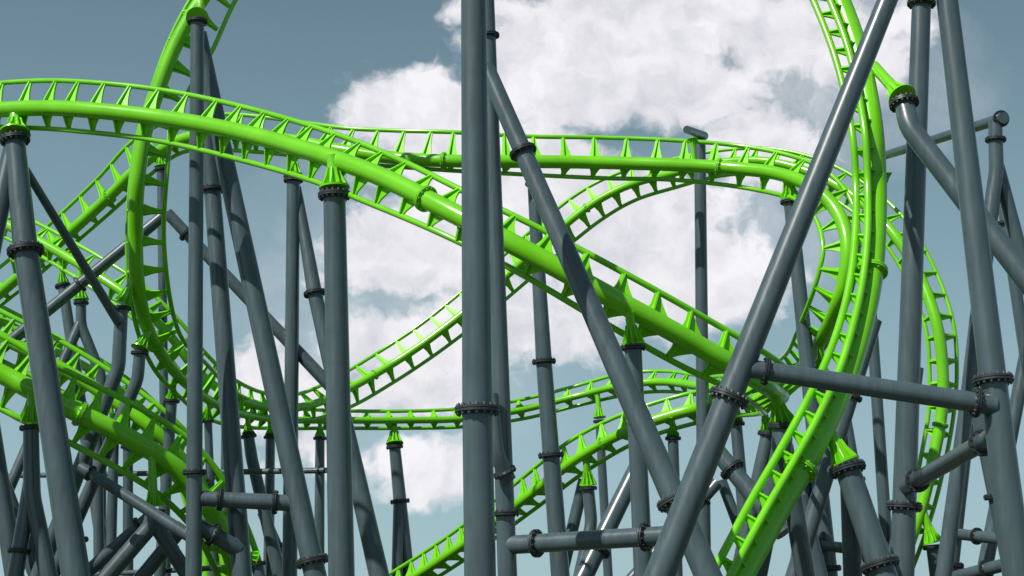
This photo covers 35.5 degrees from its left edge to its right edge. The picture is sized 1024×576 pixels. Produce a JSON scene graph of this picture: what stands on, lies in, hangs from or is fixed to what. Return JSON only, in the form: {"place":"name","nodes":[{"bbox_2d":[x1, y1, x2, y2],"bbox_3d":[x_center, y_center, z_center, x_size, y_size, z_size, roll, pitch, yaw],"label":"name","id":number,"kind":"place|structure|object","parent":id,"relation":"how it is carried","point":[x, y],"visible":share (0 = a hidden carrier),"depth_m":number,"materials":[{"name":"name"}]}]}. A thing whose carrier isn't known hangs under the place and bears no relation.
{"place":"outdoors","nodes":[
{"label":"outdoors","id":0,"kind":"place"},
{"bbox_2d":[0,0,1023,575],"label":"sky","id":1,"kind":"structure","parent":0,"point":[748,72],"materials":[{"name":"blue"}]},
{"label":"ground","id":2,"kind":"structure","parent":0,"visible":0},
{"bbox_2d":[0,425,24,575],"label":"steel support","id":3,"kind":"object","parent":2,"relation":"on","point":[7,521],"visible":0.73,"depth_m":44.47,"materials":[{"name":"grey metal"}]},
{"bbox_2d":[9,478,35,575],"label":"steel support","id":4,"kind":"object","parent":2,"relation":"on","point":[30,561],"visible":0.11,"depth_m":45.30,"materials":[{"name":"grey metal"}]},
{"bbox_2d":[7,392,57,575],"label":"forked steel support","id":5,"kind":"object","parent":2,"relation":"on","point":[31,519],"visible":0.89,"depth_m":42.41,"materials":[{"name":"grey metal"}]},
{"bbox_2d":[0,112,90,575],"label":"forked steel support","id":6,"kind":"object","parent":2,"relation":"on","point":[25,250],"visible":1,"depth_m":41.76,"materials":[{"name":"grey metal"}]},
{"bbox_2d":[28,166,122,324],"bbox_3d":[-12.289,-1.216,44.628,0.273,4.064,3.730,-9,-15,37],"label":"cross brace","id":7,"kind":"object","parent":6,"relation":"attached to","point":[86,269],"visible":0.93,"depth_m":44.63,"materials":[{"name":"grey metal"}]},
{"bbox_2d":[0,78,801,415],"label":"coaster track","id":8,"kind":"structure","parent":6,"relation":"on","point":[616,300],"depth_m":36.58,"materials":[{"name":"green metal"}]},
{"bbox_2d":[9,268,106,522],"bbox_3d":[-15.626,5.769,51.560,5.615,13.680,0.969,5,-13,-23],"label":"forked steel support","id":9,"kind":"object","parent":2,"relation":"on","point":[80,329],"visible":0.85,"depth_m":52.97,"materials":[{"name":"grey metal"}]},
{"bbox_2d":[4,210,310,422],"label":"coaster track","id":10,"kind":"structure","parent":9,"relation":"on","point":[113,286],"depth_m":53.87,"materials":[{"name":"green metal"}]},
{"bbox_2d":[55,257,105,547],"bbox_3d":[-13.748,5.650,52.441,3.916,14.265,0.588,-6,-13,24],"label":"steel support","id":11,"kind":"object","parent":2,"relation":"on","point":[62,284],"visible":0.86,"depth_m":53.86,"materials":[{"name":"grey metal"}]},
{"bbox_2d":[8,466,326,477],"bbox_3d":[-12.168,6.213,53.374,13.492,0.500,0.285,-5,-13,21],"label":"cross brace","id":12,"kind":"object","parent":11,"relation":"attached to","point":[319,470],"visible":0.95,"depth_m":51.66,"materials":[{"name":"grey metal"}]},
{"bbox_2d":[30,278,133,575],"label":"steel support","id":13,"kind":"object","parent":2,"relation":"on","point":[123,297],"visible":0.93,"depth_m":45.33,"materials":[{"name":"grey metal"}]},
{"bbox_2d":[91,393,104,572],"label":"steel support","id":14,"kind":"object","parent":2,"relation":"on","point":[98,522],"visible":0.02,"depth_m":49.48,"materials":[{"name":"grey metal"}]},
{"bbox_2d":[94,565,224,575],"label":"cross brace","id":15,"kind":"object","parent":14,"relation":"attached to","point":[169,570],"visible":0.14,"depth_m":48.02,"materials":[{"name":"grey metal"}]},
{"bbox_2d":[54,331,151,575],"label":"steel support","id":16,"kind":"object","parent":2,"relation":"on","point":[140,351],"visible":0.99,"depth_m":46.23,"materials":[{"name":"grey metal"}]},
{"bbox_2d":[0,306,218,575],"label":"coaster track","id":17,"kind":"structure","parent":2,"relation":"on","point":[86,367],"depth_m":58.63,"materials":[{"name":"green metal"}]},
{"bbox_2d":[106,406,118,545],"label":"steel support","id":18,"kind":"object","parent":2,"relation":"on","point":[111,520],"depth_m":49.56,"materials":[{"name":"grey metal"}]},
{"bbox_2d":[0,308,225,575],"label":"coaster track","id":19,"kind":"structure","parent":18,"relation":"on","point":[139,419],"depth_m":50.61,"materials":[{"name":"green metal"}]},
{"bbox_2d":[120,419,133,575],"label":"steel support","id":20,"kind":"object","parent":2,"relation":"on","point":[127,508],"visible":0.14,"depth_m":49.58,"materials":[{"name":"grey metal"}]},
{"bbox_2d":[97,456,184,575],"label":"forked steel support","id":21,"kind":"object","parent":2,"relation":"on","point":[130,549],"visible":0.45,"depth_m":43.73,"materials":[{"name":"grey metal"}]},
{"bbox_2d":[89,514,144,575],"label":"diagonal brace","id":22,"kind":"object","parent":21,"relation":"attached to","point":[101,559],"visible":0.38,"depth_m":44.90,"materials":[{"name":"grey metal"}]},
{"bbox_2d":[0,332,261,575],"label":"coaster track","id":23,"kind":"structure","parent":21,"relation":"on","point":[144,444],"depth_m":44.10,"materials":[{"name":"green metal"}]},
{"bbox_2d":[133,521,183,575],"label":"steel support","id":24,"kind":"object","parent":2,"relation":"on","point":[154,561],"visible":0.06,"depth_m":44.82,"materials":[{"name":"grey metal"}]},
{"bbox_2d":[154,157,170,575],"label":"steel support","id":25,"kind":"object","parent":2,"relation":"on","point":[159,165],"visible":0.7,"depth_m":53.70,"materials":[{"name":"grey metal"}]},
{"bbox_2d":[0,214,161,352],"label":"diagonal brace","id":26,"kind":"object","parent":25,"relation":"attached to","point":[81,282],"visible":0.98,"depth_m":51.05,"materials":[{"name":"grey metal"}]},
{"bbox_2d":[154,384,179,575],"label":"steel support","id":27,"kind":"object","parent":2,"relation":"on","point":[171,401],"visible":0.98,"depth_m":48.57,"materials":[{"name":"grey metal"}]},
{"bbox_2d":[203,405,217,575],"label":"steel support","id":28,"kind":"object","parent":2,"relation":"on","point":[208,419],"visible":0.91,"depth_m":50.97,"materials":[{"name":"grey metal"}]},
{"bbox_2d":[219,435,226,573],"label":"steel support","id":29,"kind":"object","parent":2,"relation":"on","point":[222,467],"visible":0.01,"depth_m":52.84,"materials":[{"name":"grey metal"}]},
{"bbox_2d":[182,0,327,575],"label":"forked steel support","id":30,"kind":"object","parent":2,"relation":"on","point":[212,179],"visible":0.99,"depth_m":42.95,"materials":[{"name":"grey metal"}]},
{"bbox_2d":[76,462,185,540],"bbox_3d":[-9.931,5.644,42.198,3.439,2.180,0.442,-3,-12,12],"label":"diagonal brace","id":31,"kind":"object","parent":30,"relation":"attached to","point":[144,507],"visible":1,"depth_m":42.10,"materials":[{"name":"grey metal"}]},
{"bbox_2d":[125,0,251,427],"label":"coaster track","id":32,"kind":"structure","parent":30,"relation":"on","point":[139,180],"depth_m":46.31,"materials":[{"name":"green metal"}]},
{"bbox_2d":[202,519,242,554],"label":"cross brace","id":33,"kind":"object","parent":30,"relation":"attached to","point":[216,535],"visible":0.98,"depth_m":41.79,"materials":[{"name":"grey metal"}]},
{"bbox_2d":[200,488,289,514],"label":"cross brace","id":34,"kind":"object","parent":30,"relation":"attached to","point":[274,501],"visible":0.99,"depth_m":41.75,"materials":[{"name":"grey metal"}]},
{"bbox_2d":[251,550,265,575],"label":"steel support","id":35,"kind":"object","parent":2,"relation":"on","point":[257,568],"visible":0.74,"depth_m":45.20,"materials":[{"name":"grey metal"}]},
{"bbox_2d":[241,418,281,575],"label":"steel support","id":36,"kind":"object","parent":2,"relation":"on","point":[248,435],"visible":0.93,"depth_m":53.48,"materials":[{"name":"grey metal"}]},
{"bbox_2d":[263,422,274,575],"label":"steel support","id":37,"kind":"object","parent":2,"relation":"on","point":[269,461],"visible":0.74,"depth_m":55.59,"materials":[{"name":"grey metal"}]},
{"bbox_2d":[240,356,793,429],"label":"coaster track","id":38,"kind":"structure","parent":37,"relation":"on","point":[652,382],"depth_m":60.75,"materials":[{"name":"green metal"}]},
{"bbox_2d":[257,514,281,553],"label":"steel support","id":39,"kind":"object","parent":2,"relation":"on","point":[280,542],"visible":0.14,"depth_m":56.26,"materials":[{"name":"grey metal"}]},
{"bbox_2d":[313,423,325,564],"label":"steel support","id":40,"kind":"object","parent":2,"relation":"on","point":[319,438],"visible":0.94,"depth_m":58.02,"materials":[{"name":"grey metal"}]},
{"bbox_2d":[282,161,389,575],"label":"forked steel support","id":41,"kind":"object","parent":2,"relation":"on","point":[298,235],"visible":0.79,"depth_m":50.17,"materials":[{"name":"grey metal"}]},
{"bbox_2d":[166,209,325,390],"bbox_3d":[-8.369,0.398,51.032,5.767,5.999,0.566,0,-12,0],"label":"diagonal brace","id":42,"kind":"object","parent":41,"relation":"attached to","point":[311,365],"visible":0.62,"depth_m":50.85,"materials":[{"name":"grey metal"}]},
{"bbox_2d":[0,112,860,365],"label":"coaster track","id":43,"kind":"structure","parent":41,"relation":"on","point":[565,161],"depth_m":49.74,"materials":[{"name":"green metal"}]},
{"bbox_2d":[318,154,354,575],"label":"steel support","id":44,"kind":"object","parent":2,"relation":"on","point":[334,187],"visible":0.99,"depth_m":36.10,"materials":[{"name":"grey metal"}]},
{"bbox_2d":[386,424,412,575],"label":"forked steel support","id":45,"kind":"object","parent":2,"relation":"on","point":[401,547],"visible":1,"depth_m":59.36,"materials":[{"name":"grey metal"}]},
{"bbox_2d":[455,0,499,575],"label":"steel support","id":46,"kind":"object","parent":2,"relation":"on","point":[476,409],"visible":1,"depth_m":28.34,"materials":[{"name":"grey metal"}]},
{"bbox_2d":[525,182,569,575],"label":"steel support","id":47,"kind":"object","parent":2,"relation":"on","point":[551,454],"visible":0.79,"depth_m":48.66,"materials":[{"name":"grey metal"}]},
{"bbox_2d":[566,479,583,568],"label":"steel support","id":48,"kind":"object","parent":2,"relation":"on","point":[575,515],"visible":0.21,"depth_m":54.43,"materials":[{"name":"grey metal"}]},
{"bbox_2d":[573,458,596,574],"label":"steel support","id":49,"kind":"object","parent":2,"relation":"on","point":[587,482],"visible":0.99,"depth_m":51.73,"materials":[{"name":"grey metal"}]},
{"bbox_2d":[389,386,758,575],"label":"coaster track","id":50,"kind":"structure","parent":49,"relation":"on","point":[604,441],"depth_m":52.35,"materials":[{"name":"green metal"}]},
{"bbox_2d":[573,465,630,575],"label":"steel support","id":51,"kind":"object","parent":2,"relation":"on","point":[612,517],"visible":0.57,"depth_m":43.96,"materials":[{"name":"grey metal"}]},
{"bbox_2d":[593,394,612,575],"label":"steel support","id":52,"kind":"object","parent":2,"relation":"on","point":[599,415],"visible":0.69,"depth_m":61.26,"materials":[{"name":"grey metal"}]},
{"bbox_2d":[486,0,722,575],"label":"forked steel support","id":53,"kind":"object","parent":2,"relation":"on","point":[700,557],"visible":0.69,"depth_m":30.73,"materials":[{"name":"grey metal"}]},
{"bbox_2d":[492,393,515,483],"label":"elbow brace","id":54,"kind":"object","parent":53,"relation":"attached to","point":[505,470],"visible":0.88,"depth_m":30.45,"materials":[{"name":"grey metal"}]},
{"bbox_2d":[505,522,662,557],"bbox_3d":[1.538,4.676,29.676,3.816,0.589,0.535,-7,-14,31],"label":"cross brace","id":55,"kind":"object","parent":53,"relation":"attached to","point":[538,543],"visible":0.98,"depth_m":29.63,"materials":[{"name":"grey metal"}]},
{"bbox_2d":[620,311,651,575],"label":"steel support","id":56,"kind":"object","parent":2,"relation":"on","point":[632,348],"visible":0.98,"depth_m":32.81,"materials":[{"name":"grey metal"}]},
{"bbox_2d":[665,417,682,575],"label":"steel support","id":57,"kind":"object","parent":2,"relation":"on","point":[672,437],"visible":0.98,"depth_m":51.08,"materials":[{"name":"grey metal"}]},
{"bbox_2d":[683,126,710,547],"bbox_3d":[5.720,3.225,49.084,0.678,17.507,2.690,-3,-12,15],"label":"forked steel support","id":58,"kind":"object","parent":2,"relation":"on","point":[698,151],"visible":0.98,"depth_m":50.40,"materials":[{"name":"grey metal"}]},
{"bbox_2d":[626,479,721,575],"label":"diagonal brace","id":59,"kind":"object","parent":58,"relation":"attached to","point":[715,487],"visible":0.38,"depth_m":46.63,"materials":[{"name":"grey metal"}]},
{"bbox_2d":[717,479,738,534],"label":"steel support","id":60,"kind":"object","parent":2,"relation":"on","point":[728,498],"visible":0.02,"depth_m":52.56,"materials":[{"name":"grey metal"}]},
{"bbox_2d":[731,417,746,514],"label":"steel support","id":61,"kind":"object","parent":2,"relation":"on","point":[738,450],"visible":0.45,"depth_m":49.51,"materials":[{"name":"grey metal"}]},
{"bbox_2d":[733,414,771,560],"bbox_3d":[6.573,7.295,45.794,2.308,8.282,0.826,-2,-12,8],"label":"steel support","id":62,"kind":"object","parent":2,"relation":"on","point":[763,451],"visible":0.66,"depth_m":46.15,"materials":[{"name":"grey metal"}]},
{"bbox_2d":[643,0,897,575],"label":"steel support","id":63,"kind":"object","parent":2,"relation":"on","point":[728,402],"visible":1,"depth_m":27.32,"materials":[{"name":"grey metal"}]},
{"bbox_2d":[751,357,997,417],"bbox_3d":[6.070,1.685,27.194,4.270,1.061,0.519,0,-12,1],"label":"cross brace","id":64,"kind":"object","parent":63,"relation":"attached to","point":[975,402],"visible":0.98,"depth_m":27.06,"materials":[{"name":"grey metal"}]},
{"bbox_2d":[757,395,814,575],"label":"forked steel support","id":65,"kind":"object","parent":2,"relation":"on","point":[781,417],"visible":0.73,"depth_m":36.18,"materials":[{"name":"grey metal"}]},
{"bbox_2d":[790,346,829,557],"bbox_3d":[8.359,6.456,46.011,2.007,9.975,0.695,0,-12,0],"label":"steel support","id":66,"kind":"object","parent":2,"relation":"on","point":[820,356],"visible":0.12,"depth_m":46.73,"materials":[{"name":"grey metal"}]},
{"bbox_2d":[779,183,841,575],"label":"steel support","id":67,"kind":"object","parent":2,"relation":"on","point":[805,347],"visible":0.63,"depth_m":46.53,"materials":[{"name":"grey metal"}]},
{"bbox_2d":[819,537,862,555],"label":"cross brace","id":68,"kind":"object","parent":67,"relation":"attached to","point":[833,546],"visible":0.15,"depth_m":45.17,"materials":[{"name":"grey metal"}]},
{"bbox_2d":[802,494,827,575],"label":"steel support","id":69,"kind":"object","parent":2,"relation":"on","point":[820,569],"visible":0.42,"depth_m":44.23,"materials":[{"name":"grey metal"}]},
{"bbox_2d":[785,319,881,575],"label":"steel support","id":70,"kind":"object","parent":2,"relation":"on","point":[817,502],"visible":0.52,"depth_m":42.71,"materials":[{"name":"grey metal"}]},
{"bbox_2d":[718,448,787,538],"bbox_3d":[6.389,5.462,43.277,2.310,2.690,0.726,-8,-15,35],"label":"diagonal brace","id":71,"kind":"object","parent":70,"relation":"attached to","point":[735,474],"visible":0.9,"depth_m":43.34,"materials":[{"name":"grey metal"}]},
{"bbox_2d":[845,421,868,575],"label":"steel support","id":72,"kind":"object","parent":2,"relation":"on","point":[850,441],"visible":0.07,"depth_m":46.92,"materials":[{"name":"grey metal"}]},
{"bbox_2d":[828,430,899,575],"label":"forked steel support","id":73,"kind":"object","parent":2,"relation":"on","point":[862,532],"visible":0.99,"depth_m":32.96,"materials":[{"name":"grey metal"}]},
{"bbox_2d":[716,0,887,575],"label":"coaster track","id":74,"kind":"structure","parent":73,"relation":"on","point":[800,471],"depth_m":34.76,"materials":[{"name":"green metal"}]},
{"bbox_2d":[861,244,890,547],"bbox_3d":[12.161,5.124,52.686,0.748,15.292,0.472,0,-12,0],"label":"steel support","id":75,"kind":"object","parent":2,"relation":"on","point":[881,472],"visible":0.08,"depth_m":52.47,"materials":[{"name":"grey metal"}]},
{"bbox_2d":[889,368,923,550],"bbox_3d":[12.438,7.555,51.556,2.191,10.133,0.560,0,-12,0],"label":"steel support","id":76,"kind":"object","parent":2,"relation":"on","point":[921,373],"depth_m":52.39,"materials":[{"name":"grey metal"}]},
{"bbox_2d":[886,0,935,575],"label":"steel support","id":77,"kind":"object","parent":2,"relation":"on","point":[905,508],"visible":0.99,"depth_m":38.55,"materials":[{"name":"grey metal"}]},
{"bbox_2d":[898,429,987,493],"bbox_3d":[9.197,3.721,33.867,0.570,0.764,7.816,0,-12,1],"label":"cross brace","id":78,"kind":"object","parent":77,"relation":"attached to","point":[917,479],"visible":0.79,"depth_m":33.52,"materials":[{"name":"grey metal"}]},
{"bbox_2d":[922,511,940,575],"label":"steel support","id":79,"kind":"object","parent":2,"relation":"on","point":[931,535],"visible":0.75,"depth_m":50.27,"materials":[{"name":"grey metal"}]},
{"bbox_2d":[872,61,1023,294],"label":"steel support","id":80,"kind":"object","parent":2,"relation":"on","point":[903,100],"visible":0.99,"depth_m":36.37,"materials":[{"name":"grey metal"}]},
{"bbox_2d":[886,110,1023,570],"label":"forked steel support","id":81,"kind":"object","parent":2,"relation":"on","point":[998,193],"visible":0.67,"depth_m":45.78,"materials":[{"name":"grey metal"}]},
{"bbox_2d":[719,146,958,566],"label":"coaster track","id":82,"kind":"structure","parent":81,"relation":"on","point":[939,338],"depth_m":51.91,"materials":[{"name":"green metal"}]},
{"bbox_2d":[300,149,719,421],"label":"coaster track","id":83,"kind":"structure","parent":82,"relation":"attached to","point":[614,191],"depth_m":60.69,"materials":[{"name":"green metal"}]},
{"bbox_2d":[952,559,1000,575],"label":"cross brace","id":84,"kind":"object","parent":81,"relation":"attached to","point":[986,568],"visible":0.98,"depth_m":42.02,"materials":[{"name":"grey metal"}]},
{"bbox_2d":[957,527,996,544],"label":"cross brace","id":85,"kind":"object","parent":81,"relation":"attached to","point":[976,536],"visible":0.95,"depth_m":42.59,"materials":[{"name":"grey metal"}]},
{"bbox_2d":[935,317,977,575],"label":"steel support","id":86,"kind":"object","parent":2,"relation":"on","point":[949,532],"visible":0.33,"depth_m":39.69,"materials":[{"name":"grey metal"}]},
{"bbox_2d":[936,0,1023,575],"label":"steel support","id":87,"kind":"object","parent":2,"relation":"on","point":[993,378],"visible":0.97,"depth_m":27.46,"materials":[{"name":"grey metal"}]},
{"bbox_2d":[972,413,999,555],"bbox_3d":[12.860,6.819,41.489,1.496,7.380,0.662,0,-12,0],"label":"steel support","id":88,"kind":"object","parent":2,"relation":"on","point":[978,423],"visible":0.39,"depth_m":41.77,"materials":[{"name":"grey metal"}]},
{"bbox_2d":[977,356,1023,564],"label":"steel support","id":89,"kind":"object","parent":2,"relation":"on","point":[987,551],"visible":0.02,"depth_m":47.05,"materials":[{"name":"grey metal"}]},
{"bbox_2d":[998,207,1023,384],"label":"steel support","id":90,"kind":"object","parent":2,"relation":"on","point":[1017,299],"visible":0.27,"depth_m":46.75,"materials":[{"name":"grey metal"}]}
]}

